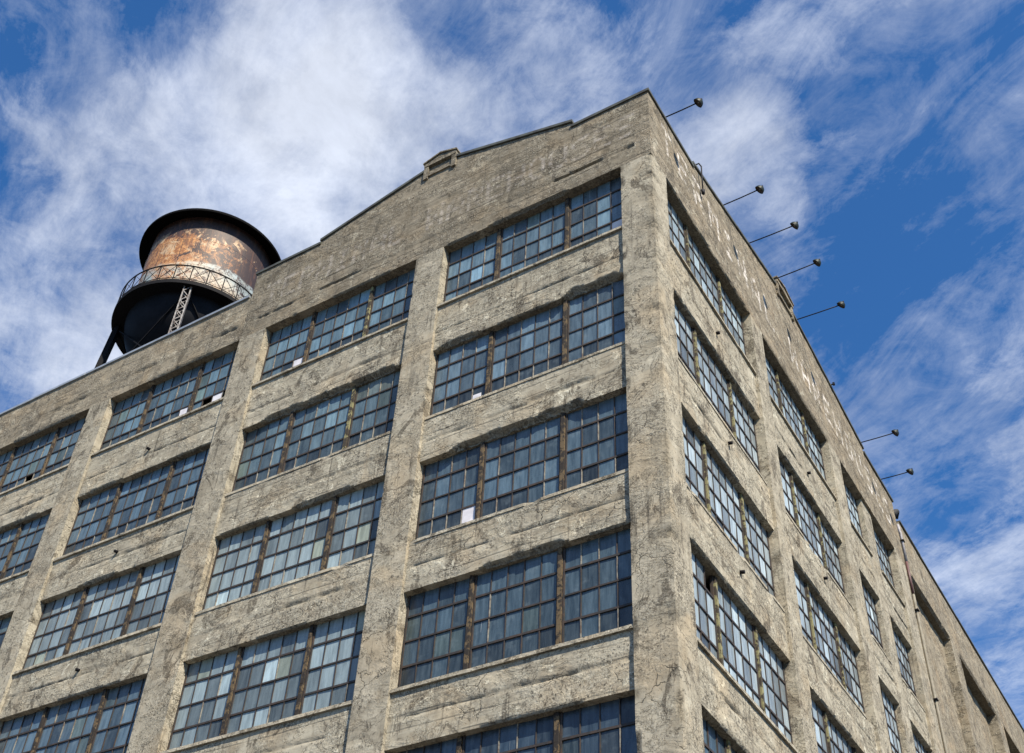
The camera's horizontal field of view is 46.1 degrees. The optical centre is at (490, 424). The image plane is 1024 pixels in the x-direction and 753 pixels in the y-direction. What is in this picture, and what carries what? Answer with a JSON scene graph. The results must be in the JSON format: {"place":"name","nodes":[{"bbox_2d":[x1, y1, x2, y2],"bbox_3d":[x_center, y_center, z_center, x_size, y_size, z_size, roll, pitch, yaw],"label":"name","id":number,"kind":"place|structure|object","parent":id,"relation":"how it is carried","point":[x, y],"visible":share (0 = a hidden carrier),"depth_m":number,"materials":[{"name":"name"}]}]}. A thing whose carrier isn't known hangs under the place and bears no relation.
{"place":"outdoors","nodes":[
{"label":"outdoors","id":0,"kind":"place"},
{"bbox_2d":[95,208,280,367],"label":"water tower","id":1,"kind":"structure","parent":0,"point":[197,263],"depth_m":51.15,"materials":[{"name":"metal"}]},
{"bbox_2d":[0,0,1023,727],"label":"sky","id":2,"kind":"structure","parent":0,"point":[891,132],"materials":[{"name":"blue"}]},
{"bbox_3d":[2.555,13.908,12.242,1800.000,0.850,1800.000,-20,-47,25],"label":"ground","id":3,"kind":"structure","parent":0,"visible":0},
{"bbox_2d":[0,87,1023,752],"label":"factory building","id":4,"kind":"structure","parent":3,"relation":"on","point":[544,439],"depth_m":29.86,"materials":[{"name":"concrete"}]},
{"bbox_2d":[0,616,11,647],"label":"window","id":5,"kind":"structure","parent":4,"relation":"in","point":[4,623],"depth_m":34.42,"materials":[{"name":"glass"}]},
{"bbox_2d":[0,513,50,579],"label":"window","id":6,"kind":"structure","parent":4,"relation":"in","point":[19,545],"depth_m":36.75,"materials":[{"name":"glass"}]},
{"bbox_2d":[0,416,86,492],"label":"window","id":7,"kind":"structure","parent":4,"relation":"in","point":[54,450],"depth_m":39.75,"materials":[{"name":"glass"}]},
{"bbox_2d":[0,678,146,752],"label":"window","id":8,"kind":"structure","parent":4,"relation":"in","point":[102,722],"depth_m":29.68,"materials":[{"name":"glass"}]},
{"bbox_2d":[22,555,179,668],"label":"window","id":9,"kind":"structure","parent":4,"relation":"in","point":[137,600],"depth_m":32.11,"materials":[{"name":"glass"}]},
{"bbox_2d":[62,449,208,555],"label":"window","id":10,"kind":"structure","parent":4,"relation":"in","point":[172,488],"depth_m":34.57,"materials":[{"name":"glass"}]},
{"bbox_2d":[100,349,236,449],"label":"window","id":11,"kind":"structure","parent":4,"relation":"in","point":[181,394],"depth_m":37.24,"materials":[{"name":"glass"}]},
{"bbox_2d":[167,610,365,749],"bbox_3d":[-4.955,5.738,26.818,5.452,2.418,0.125,-20,-47,25],"label":"window","id":12,"kind":"structure","parent":4,"relation":"in","point":[314,667],"depth_m":26.82,"materials":[{"name":"glass"}]},
{"bbox_2d":[202,481,383,609],"bbox_3d":[-4.752,2.977,29.258,5.452,2.358,0.125,-20,-47,25],"label":"window","id":13,"kind":"structure","parent":4,"relation":"in","point":[338,531],"depth_m":29.27,"materials":[{"name":"glass"}]},
{"bbox_2d":[232,371,399,491],"bbox_3d":[-4.549,0.215,31.697,5.451,2.358,0.125,-20,-47,25],"label":"window","id":14,"kind":"structure","parent":4,"relation":"in","point":[360,414],"depth_m":31.74,"materials":[{"name":"glass"}]},
{"bbox_2d":[260,269,414,380],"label":"window","id":15,"kind":"structure","parent":4,"relation":"in","point":[385,304],"depth_m":34.41,"materials":[{"name":"glass"}]},
{"bbox_2d":[398,528,632,686],"bbox_3d":[0.477,3.723,24.086,5.423,2.418,0.125,-20,-47,25],"label":"window","id":16,"kind":"structure","parent":4,"relation":"in","point":[584,589],"depth_m":24.06,"materials":[{"name":"glass"}]},
{"bbox_2d":[399,695,636,752],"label":"window","id":17,"kind":"structure","parent":4,"relation":"in","point":[606,727],"depth_m":21.65,"materials":[{"name":"glass"}]},
{"bbox_2d":[416,393,628,538],"bbox_3d":[0.679,0.961,26.525,5.422,2.358,0.125,-20,-47,25],"label":"window","id":18,"kind":"structure","parent":4,"relation":"in","point":[589,443],"depth_m":26.51,"materials":[{"name":"glass"}]},
{"bbox_2d":[430,279,624,414],"bbox_3d":[0.882,-1.800,28.964,5.422,2.358,0.125,-20,-47,25],"label":"window","id":19,"kind":"structure","parent":4,"relation":"in","point":[592,322],"depth_m":28.97,"materials":[{"name":"glass"}]},
{"bbox_2d":[444,177,621,301],"bbox_3d":[1.101,-4.787,31.604,5.422,2.373,0.125,-20,-47,25],"label":"window","id":20,"kind":"structure","parent":4,"relation":"in","point":[592,213],"depth_m":31.65,"materials":[{"name":"glass"}]},
{"bbox_2d":[666,98,702,117],"bbox_3d":[5.109,-8.560,33.030,1.534,0.261,0.302,-20,-47,25],"label":"floodlight","id":21,"kind":"object","parent":4,"relation":"attached to","point":[698,102],"visible":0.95,"depth_m":32.85,"materials":[{"name":"metal"}]},
{"bbox_2d":[696,163,704,194],"bbox_3d":[5.834,-6.995,34.322,0.486,1.325,0.168,-5,-42,11],"label":"broken floodlight","id":22,"kind":"object","parent":4,"relation":"attached to","point":[703,191],"visible":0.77,"depth_m":34.18,"materials":[{"name":"metal"}]},
{"bbox_2d":[667,199,745,354],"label":"window","id":23,"kind":"structure","parent":4,"relation":"in","point":[679,235],"depth_m":32.58,"materials":[{"name":"glass"}]},
{"bbox_2d":[674,303,760,473],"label":"window","id":24,"kind":"structure","parent":4,"relation":"in","point":[691,351],"depth_m":29.84,"materials":[{"name":"glass"}]},
{"bbox_2d":[702,717,736,752],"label":"window","id":25,"kind":"structure","parent":4,"relation":"in","point":[713,742],"depth_m":21.92,"materials":[{"name":"glass"}]},
{"bbox_2d":[682,417,775,597],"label":"window","id":26,"kind":"structure","parent":4,"relation":"in","point":[704,476],"depth_m":27.36,"materials":[{"name":"glass"}]},
{"bbox_2d":[691,552,792,743],"bbox_3d":[5.091,4.643,24.744,0.125,2.418,5.476,-20,-47,25],"label":"window","id":27,"kind":"structure","parent":4,"relation":"in","point":[737,644],"depth_m":24.92,"materials":[{"name":"glass"}]},
{"bbox_2d":[723,185,763,204],"bbox_3d":[7.330,-6.718,35.872,1.716,0.261,0.302,-20,-47,25],"label":"floodlight","id":28,"kind":"object","parent":4,"relation":"attached to","point":[759,189],"visible":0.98,"depth_m":35.66,"materials":[{"name":"metal"}]},
{"bbox_2d":[749,221,798,242],"bbox_3d":[8.560,-5.815,37.279,2.034,0.262,0.302,-20,-47,25],"label":"floodlight","id":29,"kind":"object","parent":4,"relation":"attached to","point":[794,225],"visible":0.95,"depth_m":37.02,"materials":[{"name":"metal"}]},
{"bbox_2d":[765,357,826,481],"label":"window","id":30,"kind":"structure","parent":4,"relation":"in","point":[795,417],"depth_m":36.59,"materials":[{"name":"glass"}]},
{"bbox_2d":[774,259,820,279],"bbox_3d":[9.691,-4.899,38.876,2.014,0.261,0.302,-20,-47,25],"label":"floodlight","id":31,"kind":"object","parent":4,"relation":"attached to","point":[816,262],"visible":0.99,"depth_m":38.62,"materials":[{"name":"metal"}]},
{"bbox_2d":[779,460,845,595],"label":"window","id":32,"kind":"structure","parent":4,"relation":"in","point":[797,506],"depth_m":33.85,"materials":[{"name":"glass"}]},
{"bbox_2d":[797,301,844,319],"bbox_3d":[10.774,-3.660,40.040,2.077,0.273,0.302,-20,-47,25],"label":"floodlight","id":33,"kind":"object","parent":4,"relation":"attached to","point":[841,304],"visible":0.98,"depth_m":39.76,"materials":[{"name":"metal"}]},
{"bbox_2d":[794,570,864,713],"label":"window","id":34,"kind":"structure","parent":4,"relation":"in","point":[823,634],"depth_m":31.39,"materials":[{"name":"glass"}]},
{"bbox_2d":[811,699,856,752],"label":"window","id":35,"kind":"structure","parent":4,"relation":"in","point":[829,740],"depth_m":28.48,"materials":[{"name":"glass"}]},
{"bbox_2d":[843,481,862,537],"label":"window","id":36,"kind":"structure","parent":4,"relation":"in","point":[852,505],"depth_m":39.81,"materials":[{"name":"glass"}]},
{"bbox_2d":[861,582,883,649],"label":"window","id":37,"kind":"structure","parent":4,"relation":"in","point":[869,601],"depth_m":37.09,"materials":[{"name":"glass"}]},
{"bbox_2d":[861,429,898,442],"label":"floodlight","id":38,"kind":"object","parent":4,"relation":"attached to","point":[895,432],"visible":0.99,"depth_m":42.98,"materials":[{"name":"metal"}]},
{"bbox_2d":[873,529,894,587],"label":"window","id":39,"kind":"structure","parent":4,"relation":"in","point":[883,556],"depth_m":41.75,"materials":[{"name":"glass"}]},
{"bbox_2d":[880,688,902,752],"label":"window","id":40,"kind":"structure","parent":4,"relation":"in","point":[889,710],"depth_m":34.68,"materials":[{"name":"glass"}]},
{"bbox_2d":[881,468,913,479],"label":"floodlight","id":41,"kind":"object","parent":4,"relation":"attached to","point":[910,471],"visible":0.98,"depth_m":44.15,"materials":[{"name":"metal"}]},
{"bbox_2d":[892,628,916,697],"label":"window","id":42,"kind":"structure","parent":4,"relation":"in","point":[902,653],"depth_m":39.04,"materials":[{"name":"glass"}]},
{"bbox_2d":[912,731,927,752],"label":"window","id":43,"kind":"structure","parent":4,"relation":"in","point":[919,748],"depth_m":36.85,"materials":[{"name":"glass"}]},
{"bbox_2d":[897,524,947,752],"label":"downpipe","id":44,"kind":"object","parent":4,"relation":"attached to","point":[917,610],"visible":0.89,"depth_m":41.58,"materials":[{"name":"metal"}]}
]}

